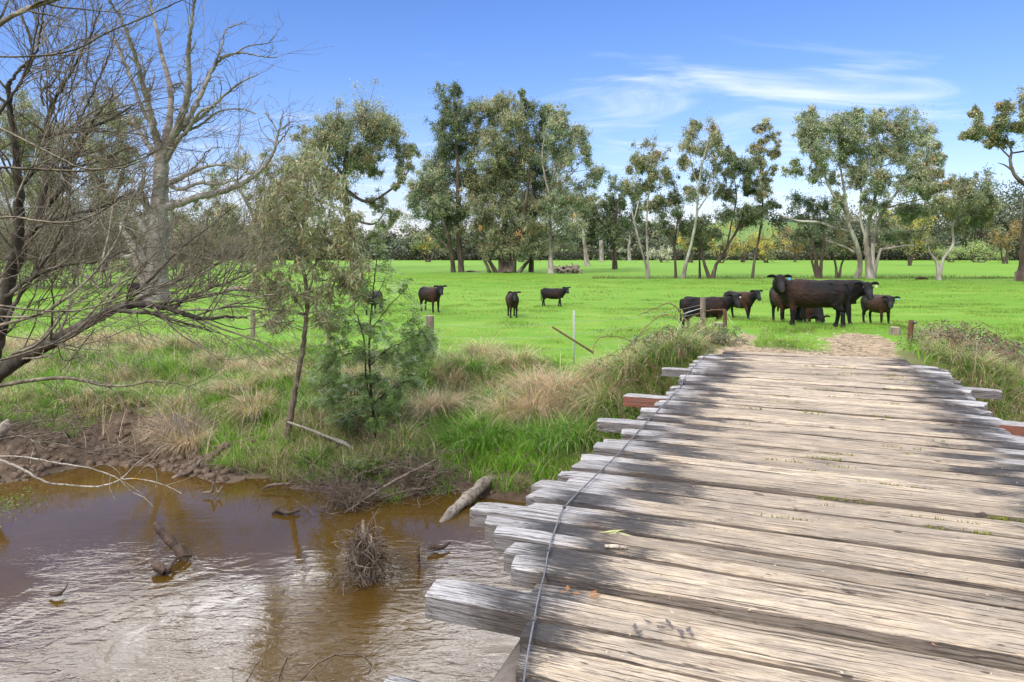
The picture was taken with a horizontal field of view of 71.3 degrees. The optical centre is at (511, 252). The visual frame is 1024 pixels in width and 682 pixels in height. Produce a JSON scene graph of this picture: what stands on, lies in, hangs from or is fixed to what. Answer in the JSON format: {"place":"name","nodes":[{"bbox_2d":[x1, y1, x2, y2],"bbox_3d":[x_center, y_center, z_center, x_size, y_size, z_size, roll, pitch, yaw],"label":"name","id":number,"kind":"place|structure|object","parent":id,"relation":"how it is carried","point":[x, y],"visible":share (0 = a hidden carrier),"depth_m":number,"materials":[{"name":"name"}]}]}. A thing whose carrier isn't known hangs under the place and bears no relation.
{"place":"outdoors","nodes":[
{"label":"outdoors","id":0,"kind":"place"},
{"bbox_2d":[0,454,532,681],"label":"water","id":1,"kind":"structure","parent":0,"point":[119,609],"depth_m":8.55,"materials":[{"name":"liquid"}]},
{"bbox_2d":[49,583,67,596],"bbox_3d":[-5.255,3.931,8.291,0.198,0.082,0.137,0,0,-41],"label":"driftwood","id":2,"kind":"object","parent":1,"relation":"in","point":[58,593],"visible":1,"depth_m":8.25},
{"bbox_2d":[151,553,191,575],"bbox_3d":[-4.252,3.922,9.028,0.284,0.149,0.522,0,0,40],"label":"driftwood","id":3,"kind":"object","parent":1,"relation":"in","point":[159,567],"visible":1,"depth_m":8.87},
{"bbox_2d":[153,522,189,560],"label":"branch","id":4,"kind":"object","parent":1,"relation":"in","point":[173,544],"visible":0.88,"depth_m":9.35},
{"bbox_2d":[171,459,201,477],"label":"branch","id":5,"kind":"object","parent":1,"relation":"on","point":[189,471],"visible":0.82,"depth_m":12.79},
{"bbox_2d":[202,482,222,493],"bbox_3d":[-4.904,3.852,11.700,0.340,0.202,0.048,0,0,0],"label":"driftwood","id":6,"kind":"object","parent":1,"relation":"in","point":[212,489],"visible":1,"depth_m":11.69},
{"bbox_2d":[260,483,290,489],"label":"branch","id":7,"kind":"object","parent":1,"relation":"on","point":[272,485],"visible":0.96,"depth_m":11.98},
{"bbox_2d":[271,508,300,514],"bbox_3d":[-3.459,3.953,10.906,0.432,0.091,0.154,0,0,6],"label":"driftwood","id":8,"kind":"object","parent":1,"relation":"on","point":[280,510],"visible":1,"depth_m":10.89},
{"bbox_2d":[232,632,372,681],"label":"fallen branch","id":9,"kind":"object","parent":1,"relation":"in","point":[307,671],"visible":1,"depth_m":4.70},
{"bbox_2d":[302,462,397,518],"bbox_3d":[-2.583,3.660,11.251,1.529,0.703,1.144,0,0,0],"label":"debris heap","id":10,"kind":"object","parent":1,"relation":"on","point":[354,498],"visible":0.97,"depth_m":11.25,"materials":[{"name":"wood"}]},
{"bbox_2d":[316,508,437,594],"bbox_3d":[-1.619,3.856,8.774,1.604,1.289,1.029,0,0,0],"label":"debris clump","id":11,"kind":"object","parent":1,"relation":"in","point":[367,559],"visible":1,"depth_m":8.69,"materials":[{"name":"wood"}]},
{"bbox_2d":[243,435,523,513],"bbox_3d":[-2.202,3.676,12.293,4.813,0.672,2.889,0,0,0],"label":"debris heap","id":12,"kind":"object","parent":1,"relation":"on","point":[375,486],"visible":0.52,"depth_m":11.91,"materials":[{"name":"wood"}]},
{"bbox_2d":[344,459,436,512],"bbox_3d":[-1.951,3.754,11.575,0.099,0.460,1.817,0,0,44],"label":"branch","id":13,"kind":"object","parent":1,"relation":"on","point":[391,482],"visible":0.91,"depth_m":11.59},
{"bbox_2d":[378,487,429,499],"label":"branch","id":14,"kind":"object","parent":1,"relation":"on","point":[404,491],"visible":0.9,"depth_m":11.58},
{"bbox_2d":[417,544,420,566],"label":"branch","id":15,"kind":"object","parent":1,"relation":"in","point":[418,557],"visible":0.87,"depth_m":9.09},
{"bbox_2d":[427,541,449,550],"bbox_3d":[-0.967,3.941,9.572,0.350,0.093,0.129,0,0,-27],"label":"driftwood","id":16,"kind":"object","parent":1,"relation":"in","point":[435,546],"visible":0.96,"depth_m":9.52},
{"bbox_2d":[439,476,492,521],"bbox_3d":[-0.763,3.916,11.210,0.246,0.477,1.614,0,0,30],"label":"log","id":17,"kind":"object","parent":1,"relation":"in","point":[470,495],"visible":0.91,"depth_m":11.25,"materials":[{"name":"wood"}]},
{"bbox_2d":[0,219,1023,501],"bbox_3d":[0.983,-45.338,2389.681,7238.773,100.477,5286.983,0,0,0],"label":"ground","id":18,"kind":"structure","parent":0,"point":[434,271],"depth_m":31.86,"materials":[{"name":"plant"}]},
{"bbox_2d":[0,79,80,268],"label":"gum tree","id":19,"kind":"object","parent":18,"relation":"on","point":[20,141],"visible":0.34,"depth_m":107.97,"materials":[{"name":"green plant"}]},
{"bbox_2d":[0,182,105,289],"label":"thicket","id":20,"kind":"object","parent":18,"relation":"on","point":[6,249],"visible":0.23,"depth_m":55.32,"materials":[{"name":"green plant"}]},
{"bbox_2d":[0,396,142,455],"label":"debris heap","id":21,"kind":"object","parent":18,"relation":"on","point":[15,425],"visible":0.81,"depth_m":13.71,"materials":[{"name":"wood"}]},
{"bbox_2d":[0,419,9,441],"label":"log","id":22,"kind":"object","parent":21,"relation":"on","point":[4,427],"visible":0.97,"depth_m":12.19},
{"bbox_2d":[0,182,168,287],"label":"thicket","id":23,"kind":"object","parent":18,"relation":"on","point":[116,260],"visible":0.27,"depth_m":57.85,"materials":[{"name":"green plant"}]},
{"bbox_2d":[54,86,149,270],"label":"gum tree","id":24,"kind":"object","parent":18,"relation":"on","point":[96,176],"visible":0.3,"depth_m":108.00,"materials":[{"name":"green plant"}]},
{"bbox_2d":[2,425,205,461],"bbox_3d":[-8.453,3.620,13.706,5.590,0.570,1.883,0,0,0],"label":"debris heap","id":25,"kind":"object","parent":18,"relation":"on","point":[125,447],"visible":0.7,"depth_m":13.53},
{"bbox_2d":[118,215,148,284],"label":"dead stump","id":26,"kind":"object","parent":18,"relation":"on","point":[133,247],"visible":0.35,"depth_m":42.83,"materials":[{"name":"wood"}]},
{"bbox_2d":[127,282,139,297],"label":"cow","id":27,"kind":"object","parent":18,"relation":"on","point":[136,285],"visible":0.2,"depth_m":42.77},
{"bbox_2d":[131,396,223,450],"bbox_3d":[-6.607,3.423,14.115,1.904,1.130,1.218,0,0,0],"label":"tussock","id":28,"kind":"object","parent":18,"relation":"on","point":[183,424],"visible":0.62,"depth_m":14.15,"materials":[{"name":"plant"}]},
{"bbox_2d":[110,208,262,285],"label":"thicket","id":29,"kind":"object","parent":18,"relation":"on","point":[193,250],"visible":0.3,"depth_m":59.16,"materials":[{"name":"green plant"}]},
{"bbox_2d":[0,0,398,526],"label":"willow","id":30,"kind":"object","parent":18,"relation":"on","point":[9,288],"visible":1,"depth_m":8.18,"materials":[{"name":"brown plant"}]},
{"bbox_2d":[90,0,320,300],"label":"dead tree","id":31,"kind":"object","parent":18,"relation":"on","point":[196,197],"visible":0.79,"depth_m":41.78,"materials":[{"name":"grey plant"}]},
{"bbox_2d":[168,187,253,264],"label":"gum tree","id":32,"kind":"object","parent":18,"relation":"on","point":[197,204],"visible":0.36,"depth_m":165.28,"materials":[{"name":"green plant"}]},
{"bbox_2d":[224,286,246,290],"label":"log","id":33,"kind":"object","parent":18,"relation":"on","point":[235,287],"visible":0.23,"depth_m":49.89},
{"bbox_2d":[143,433,342,486],"bbox_3d":[-4.074,3.646,13.149,4.813,0.710,2.031,0,0,0],"label":"debris heap","id":34,"kind":"object","parent":18,"relation":"on","point":[248,464],"visible":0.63,"depth_m":12.77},
{"bbox_2d":[213,222,293,272],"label":"thicket","id":35,"kind":"object","parent":18,"relation":"on","point":[244,252],"visible":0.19,"depth_m":99.45,"materials":[{"name":"green plant"}]},
{"bbox_2d":[201,133,325,262],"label":"gum tree","id":36,"kind":"object","parent":18,"relation":"on","point":[266,171],"visible":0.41,"depth_m":129.36,"materials":[{"name":"green plant"}]},
{"bbox_2d":[0,409,562,500],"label":"mud clods","id":37,"kind":"object","parent":18,"relation":"on","point":[40,471],"visible":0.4,"depth_m":13.19,"materials":[{"name":"soil"}]},
{"bbox_2d":[242,200,323,264],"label":"gum tree","id":38,"kind":"object","parent":18,"relation":"on","point":[285,231],"visible":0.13,"depth_m":159.28,"materials":[{"name":"green plant"}]},
{"bbox_2d":[237,145,374,446],"bbox_3d":[-3.816,0.811,13.565,2.779,5.863,2.070,0,0,0],"label":"gum sapling","id":39,"kind":"object","parent":18,"relation":"on","point":[353,218],"visible":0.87,"depth_m":13.28,"materials":[{"name":"green plant"}]},
{"bbox_2d":[287,421,354,449],"bbox_3d":[-3.558,3.411,13.332,1.413,0.448,0.104,0,0,17],"label":"branch","id":40,"kind":"object","parent":18,"relation":"on","point":[339,441],"visible":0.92,"depth_m":13.31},
{"bbox_2d":[307,360,349,391],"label":"wattle seedling","id":41,"kind":"object","parent":18,"relation":"on","point":[326,384],"visible":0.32,"depth_m":15.56,"materials":[{"name":"green plant"}]},
{"bbox_2d":[270,76,423,267],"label":"gum tree","id":42,"kind":"object","parent":18,"relation":"on","point":[380,130],"visible":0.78,"depth_m":122.44,"materials":[{"name":"green plant"}]},
{"bbox_2d":[339,453,391,487],"bbox_3d":[-2.463,3.700,12.076,1.022,0.515,0.784,0,0,0],"label":"wattle seedling","id":43,"kind":"object","parent":18,"relation":"on","point":[359,467],"visible":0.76,"depth_m":11.96,"materials":[{"name":"green plant"}]},
{"bbox_2d":[306,218,444,441],"bbox_3d":[-2.640,1.479,13.467,2.842,4.296,1.802,0,0,0],"label":"wattle sapling","id":44,"kind":"object","parent":18,"relation":"on","point":[367,379],"visible":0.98,"depth_m":13.29,"materials":[{"name":"green plant"}]},
{"bbox_2d":[365,290,385,314],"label":"cow","id":45,"kind":"object","parent":18,"relation":"on","point":[375,295],"visible":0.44,"depth_m":32.33},
{"bbox_2d":[307,432,478,503],"bbox_3d":[-1.972,3.616,12.159,3.239,0.777,1.772,0,0,0],"label":"debris heap","id":46,"kind":"object","parent":18,"relation":"on","point":[434,465],"visible":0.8,"depth_m":12.05,"materials":[{"name":"wood"}]},
{"bbox_2d":[412,463,433,473],"bbox_3d":[-1.607,3.783,12.367,0.520,0.264,0.208,0,0,-23],"label":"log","id":47,"kind":"object","parent":46,"relation":"on","point":[425,467],"visible":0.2,"depth_m":12.35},
{"bbox_2d":[87,298,725,362],"bbox_3d":[-5.881,2.068,21.316,23.642,2.033,1.562,0,0,28],"label":"wire fence","id":48,"kind":"object","parent":18,"relation":"on","point":[430,318],"visible":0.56,"depth_m":18.05,"materials":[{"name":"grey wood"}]},
{"bbox_2d":[552,326,592,352],"bbox_3d":[1.466,2.105,17.250,1.093,0.612,0.043,0,0,28],"label":"rusty bar","id":49,"kind":"object","parent":48,"relation":"attached to","point":[570,338],"visible":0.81,"depth_m":17.25,"materials":[{"name":"metal"}]},
{"bbox_2d":[394,351,432,373],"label":"wattle seedling","id":50,"kind":"object","parent":18,"relation":"on","point":[407,364],"visible":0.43,"depth_m":16.54,"materials":[{"name":"green plant"}]},
{"bbox_2d":[404,339,439,356],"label":"wattle seedling","id":51,"kind":"object","parent":18,"relation":"on","point":[426,348],"visible":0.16,"depth_m":17.66,"materials":[{"name":"green plant"}]},
{"bbox_2d":[411,227,439,261],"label":"wattle","id":52,"kind":"object","parent":18,"relation":"on","point":[428,245],"visible":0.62,"depth_m":209.95,"materials":[{"name":"yellow plant"}]},
{"bbox_2d":[397,153,461,271],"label":"gum tree","id":53,"kind":"object","parent":18,"relation":"on","point":[417,195],"visible":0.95,"depth_m":97.64,"materials":[{"name":"green plant"}]},
{"bbox_2d":[418,285,446,312],"bbox_3d":[-3.751,2.158,33.500,0.666,1.316,2.093,0,0,-38],"label":"cow","id":54,"kind":"object","parent":18,"relation":"on","point":[431,294],"visible":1,"depth_m":33.27},
{"bbox_2d":[418,79,487,271],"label":"gum tree","id":55,"kind":"object","parent":18,"relation":"on","point":[453,116],"visible":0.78,"depth_m":98.30,"materials":[{"name":"green plant"}]},
{"bbox_2d":[449,87,554,272],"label":"gum tree","id":56,"kind":"object","parent":18,"relation":"on","point":[500,175],"visible":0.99,"depth_m":96.87,"materials":[{"name":"green plant"}]},
{"bbox_2d":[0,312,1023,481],"bbox_3d":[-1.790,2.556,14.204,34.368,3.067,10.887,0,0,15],"label":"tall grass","id":57,"kind":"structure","parent":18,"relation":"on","point":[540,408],"depth_m":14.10,"materials":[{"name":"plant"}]},
{"bbox_2d":[0,317,1023,503],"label":"bank grass","id":58,"kind":"structure","parent":18,"relation":"on","point":[476,462],"depth_m":14.21,"materials":[{"name":"plant"}]},
{"bbox_2d":[0,173,1023,259],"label":"wood","id":59,"kind":"object","parent":18,"relation":"on","point":[1005,216],"visible":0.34,"depth_m":263.85,"materials":[{"name":"green plant"}]},
{"bbox_2d":[505,291,520,317],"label":"cow","id":60,"kind":"object","parent":18,"relation":"on","point":[512,299],"visible":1,"depth_m":30.57},
{"bbox_2d":[509,87,583,271],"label":"gum tree","id":61,"kind":"object","parent":18,"relation":"on","point":[538,131],"visible":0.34,"depth_m":100.45,"materials":[{"name":"green plant"}]},
{"bbox_2d":[540,287,570,306],"bbox_3d":[2.236,2.274,36.986,1.634,1.047,0.532,0,0,22],"label":"cow","id":62,"kind":"object","parent":18,"relation":"on","point":[554,293],"visible":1,"depth_m":36.85},
{"bbox_2d":[554,263,582,273],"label":"log pile","id":63,"kind":"object","parent":18,"relation":"on","point":[574,269],"visible":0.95,"depth_m":95.31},
{"bbox_2d":[530,96,609,272],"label":"gum tree","id":64,"kind":"object","parent":18,"relation":"on","point":[556,196],"visible":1,"depth_m":95.62,"materials":[{"name":"green plant"}]},
{"bbox_2d":[570,192,600,265],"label":"gum tree","id":65,"kind":"object","parent":18,"relation":"on","point":[586,260],"visible":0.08,"depth_m":142.49,"materials":[{"name":"grey plant"}]},
{"bbox_2d":[585,229,603,261],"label":"dead tree","id":66,"kind":"object","parent":18,"relation":"on","point":[601,256],"visible":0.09,"depth_m":210.47,"materials":[{"name":"wood"}]},
{"bbox_2d":[578,172,657,268],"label":"gum tree","id":67,"kind":"object","parent":18,"relation":"on","point":[613,206],"visible":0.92,"depth_m":116.16,"materials":[{"name":"green plant"}]},
{"bbox_2d":[625,232,632,260],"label":"dead tree","id":68,"kind":"object","parent":18,"relation":"on","point":[629,251],"visible":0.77,"depth_m":242.95,"materials":[{"name":"wood"}]},
{"bbox_2d":[616,130,673,278],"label":"gum tree","id":69,"kind":"object","parent":18,"relation":"on","point":[641,165],"visible":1,"depth_m":78.71,"materials":[{"name":"green plant"}]},
{"bbox_2d":[591,302,720,361],"bbox_3d":[3.107,1.865,15.544,2.327,1.596,2.551,0,0,34],"label":"bramble","id":70,"kind":"object","parent":18,"relation":"on","point":[611,336],"visible":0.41,"depth_m":15.39,"materials":[{"name":"plant"}]},
{"bbox_2d":[584,323,730,418],"bbox_3d":[2.717,2.222,13.267,2.714,1.891,2.611,0,0,16],"label":"bramble","id":71,"kind":"object","parent":18,"relation":"on","point":[643,339],"visible":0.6,"depth_m":13.02,"materials":[{"name":"plant"}]},
{"bbox_2d":[645,244,672,262],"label":"shrub","id":72,"kind":"object","parent":18,"relation":"on","point":[663,253],"visible":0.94,"depth_m":199.97,"materials":[{"name":"green plant"}]},
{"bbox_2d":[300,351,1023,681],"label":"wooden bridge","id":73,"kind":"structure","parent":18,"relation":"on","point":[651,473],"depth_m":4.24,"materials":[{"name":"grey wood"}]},
{"bbox_2d":[599,529,631,535],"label":"leaf","id":74,"kind":"object","parent":73,"relation":"on","point":[613,531],"visible":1,"depth_m":4.27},
{"bbox_2d":[523,351,708,681],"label":"cable","id":75,"kind":"object","parent":73,"relation":"on","point":[534,618],"visible":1,"depth_m":4.02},
{"bbox_2d":[605,544,627,548],"bbox_3d":[0.595,1.678,4.077,0.130,0.024,0.026,0,0,7],"label":"stick","id":76,"kind":"object","parent":73,"relation":"on","point":[617,546],"visible":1,"depth_m":4.07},
{"bbox_2d":[560,585,693,636],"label":"fallen leaves","id":77,"kind":"object","parent":73,"relation":"on","point":[634,626],"visible":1,"depth_m":3.21,"materials":[{"name":"brown plant"}]},
{"bbox_2d":[585,351,1019,680],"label":"leaf litter","id":78,"kind":"object","parent":73,"relation":"on","point":[818,519],"visible":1,"depth_m":4.22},
{"bbox_2d":[650,173,702,278],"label":"gum tree","id":79,"kind":"object","parent":18,"relation":"on","point":[678,215],"visible":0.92,"depth_m":79.14,"materials":[{"name":"green plant"}]},
{"bbox_2d":[673,231,696,262],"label":"wattle","id":80,"kind":"object","parent":18,"relation":"on","point":[684,245],"visible":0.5,"depth_m":199.79,"materials":[{"name":"yellow plant"}]},
{"bbox_2d":[686,229,711,278],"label":"gum tree","id":81,"kind":"object","parent":18,"relation":"on","point":[704,245],"visible":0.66,"depth_m":79.74,"materials":[{"name":"green plant"}]},
{"bbox_2d":[672,111,736,278],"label":"gum tree","id":82,"kind":"object","parent":18,"relation":"on","point":[715,139],"visible":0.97,"depth_m":78.81,"materials":[{"name":"green plant"}]},
{"bbox_2d":[679,294,741,328],"bbox_3d":[5.967,1.806,21.456,1.829,1.156,0.587,0,0,11],"label":"cow","id":83,"kind":"object","parent":18,"relation":"on","point":[727,302],"visible":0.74,"depth_m":21.31},
{"bbox_2d":[678,323,748,346],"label":"bramble","id":84,"kind":"object","parent":18,"relation":"on","point":[722,333],"visible":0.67,"depth_m":13.78,"materials":[{"name":"plant"}]},
{"bbox_2d":[701,224,741,262],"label":"wattle","id":85,"kind":"object","parent":18,"relation":"on","point":[737,247],"visible":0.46,"depth_m":189.75,"materials":[{"name":"yellow plant"}]},
{"bbox_2d":[723,310,726,329],"bbox_3d":[4.776,1.670,15.994,0.088,0.762,0.086,0,0,0],"label":"steel picket","id":86,"kind":"object","parent":18,"relation":"on","point":[724,316],"visible":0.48,"depth_m":16.01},
{"bbox_2d":[689,148,782,278],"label":"gum tree","id":87,"kind":"object","parent":18,"relation":"on","point":[743,216],"visible":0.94,"depth_m":78.05,"materials":[{"name":"green plant"}]},
{"bbox_2d":[723,290,762,318],"bbox_3d":[9.690,2.175,30.038,0.640,1.298,2.078,0,0,-28],"label":"cow","id":88,"kind":"object","parent":18,"relation":"on","point":[747,300],"visible":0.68,"depth_m":29.62},
{"bbox_2d":[726,219,760,261],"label":"wattle","id":89,"kind":"object","parent":18,"relation":"on","point":[743,248],"visible":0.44,"depth_m":204.77,"materials":[{"name":"yellow plant"}]},
{"bbox_2d":[741,116,782,278],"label":"gum tree","id":90,"kind":"object","parent":18,"relation":"on","point":[765,180],"visible":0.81,"depth_m":78.98,"materials":[{"name":"green plant"}]},
{"bbox_2d":[743,216,791,262],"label":"wattle","id":91,"kind":"object","parent":18,"relation":"on","point":[772,246],"visible":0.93,"depth_m":193.63,"materials":[{"name":"yellow plant"}]},
{"bbox_2d":[769,287,789,320],"bbox_3d":[7.301,1.364,19.133,0.568,1.173,1.891,0,0,8],"label":"cow","id":92,"kind":"object","parent":18,"relation":"on","point":[775,299],"visible":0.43,"depth_m":19.17},
{"bbox_2d":[777,225,807,261],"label":"wattle","id":93,"kind":"object","parent":18,"relation":"on","point":[797,248],"visible":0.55,"depth_m":209.42,"materials":[{"name":"brown plant"}]},
{"bbox_2d":[767,274,848,327],"bbox_3d":[7.066,1.148,17.106,1.824,1.261,0.687,0,0,18],"label":"cow","id":94,"kind":"object","parent":18,"relation":"on","point":[805,293],"visible":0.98,"depth_m":16.92},
{"bbox_2d":[795,306,829,322],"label":"cow","id":95,"kind":"object","parent":18,"relation":"on","point":[816,314],"visible":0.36,"depth_m":20.25},
{"bbox_2d":[713,326,914,356],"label":"track stones","id":96,"kind":"object","parent":18,"relation":"on","point":[819,343],"visible":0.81,"depth_m":13.50,"materials":[{"name":"beige stone"}]},
{"bbox_2d":[784,187,845,278],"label":"gum tree","id":97,"kind":"object","parent":18,"relation":"on","point":[805,233],"visible":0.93,"depth_m":79.96,"materials":[{"name":"green plant"}]},
{"bbox_2d":[796,279,878,323],"bbox_3d":[8.319,1.298,18.415,2.053,1.202,0.686,0,0,21],"label":"cow","id":98,"kind":"object","parent":18,"relation":"on","point":[858,289],"visible":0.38,"depth_m":18.19},
{"bbox_2d":[821,229,855,277],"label":"gum tree","id":99,"kind":"object","parent":18,"relation":"on","point":[836,249],"visible":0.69,"depth_m":80.30,"materials":[{"name":"green plant"}]},
{"bbox_2d":[774,102,948,278],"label":"gum tree","id":100,"kind":"object","parent":18,"relation":"on","point":[814,129],"visible":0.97,"depth_m":77.45,"materials":[{"name":"green plant"}]},
{"bbox_2d":[860,294,900,324],"bbox_3d":[14.248,2.221,27.690,0.668,1.206,2.044,0,0,-8],"label":"cow","id":101,"kind":"object","parent":18,"relation":"on","point":[880,304],"visible":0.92,"depth_m":27.44},
{"bbox_2d":[889,327,900,334],"bbox_3d":[8.207,1.801,15.300,0.252,0.415,0.250,0,0,0],"label":"stump","id":102,"kind":"object","parent":18,"relation":"on","point":[894,331],"visible":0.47,"depth_m":15.21,"materials":[{"name":"brown wood"}]},
{"bbox_2d":[859,205,946,265],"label":"wattle","id":103,"kind":"object","parent":18,"relation":"on","point":[927,219],"visible":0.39,"depth_m":150.40,"materials":[{"name":"green plant"}]},
{"bbox_2d":[907,320,916,343],"bbox_3d":[7.683,1.681,13.743,0.182,0.759,0.095,0,0,0],"label":"steel picket","id":104,"kind":"object","parent":18,"relation":"on","point":[911,323],"visible":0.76,"depth_m":13.76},
{"bbox_2d":[895,324,976,344],"bbox_3d":[8.799,1.891,14.892,4.323,0.786,1.871,0,0,-39],"label":"bramble","id":105,"kind":"object","parent":18,"relation":"on","point":[919,335],"visible":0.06,"depth_m":14.24,"materials":[{"name":"plant"}]},
{"bbox_2d":[932,242,963,261],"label":"shrub","id":106,"kind":"object","parent":18,"relation":"on","point":[947,249],"visible":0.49,"depth_m":205.05,"materials":[{"name":"green plant"}]},
{"bbox_2d":[914,159,1005,279],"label":"gum tree","id":107,"kind":"object","parent":18,"relation":"on","point":[965,193],"visible":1,"depth_m":71.21,"materials":[{"name":"green plant"}]},
{"bbox_2d":[900,319,1023,372],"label":"bramble","id":108,"kind":"object","parent":18,"relation":"on","point":[960,334],"visible":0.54,"depth_m":12.42,"materials":[{"name":"plant"}]},
{"bbox_2d":[946,236,1011,262],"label":"shrub","id":109,"kind":"object","parent":18,"relation":"on","point":[978,249],"visible":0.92,"depth_m":199.98,"materials":[{"name":"green plant"}]},
{"bbox_2d":[956,84,1023,280],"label":"gum tree","id":110,"kind":"object","parent":18,"relation":"on","point":[977,131],"visible":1,"depth_m":69.58,"materials":[{"name":"green plant"}]},
{"bbox_2d":[985,217,1021,263],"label":"wattle","id":111,"kind":"object","parent":18,"relation":"on","point":[1000,239],"visible":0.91,"depth_m":179.35,"materials":[{"name":"green plant"}]},
{"bbox_2d":[0,0,1023,238],"label":"sky","id":112,"kind":"structure","parent":0,"point":[627,70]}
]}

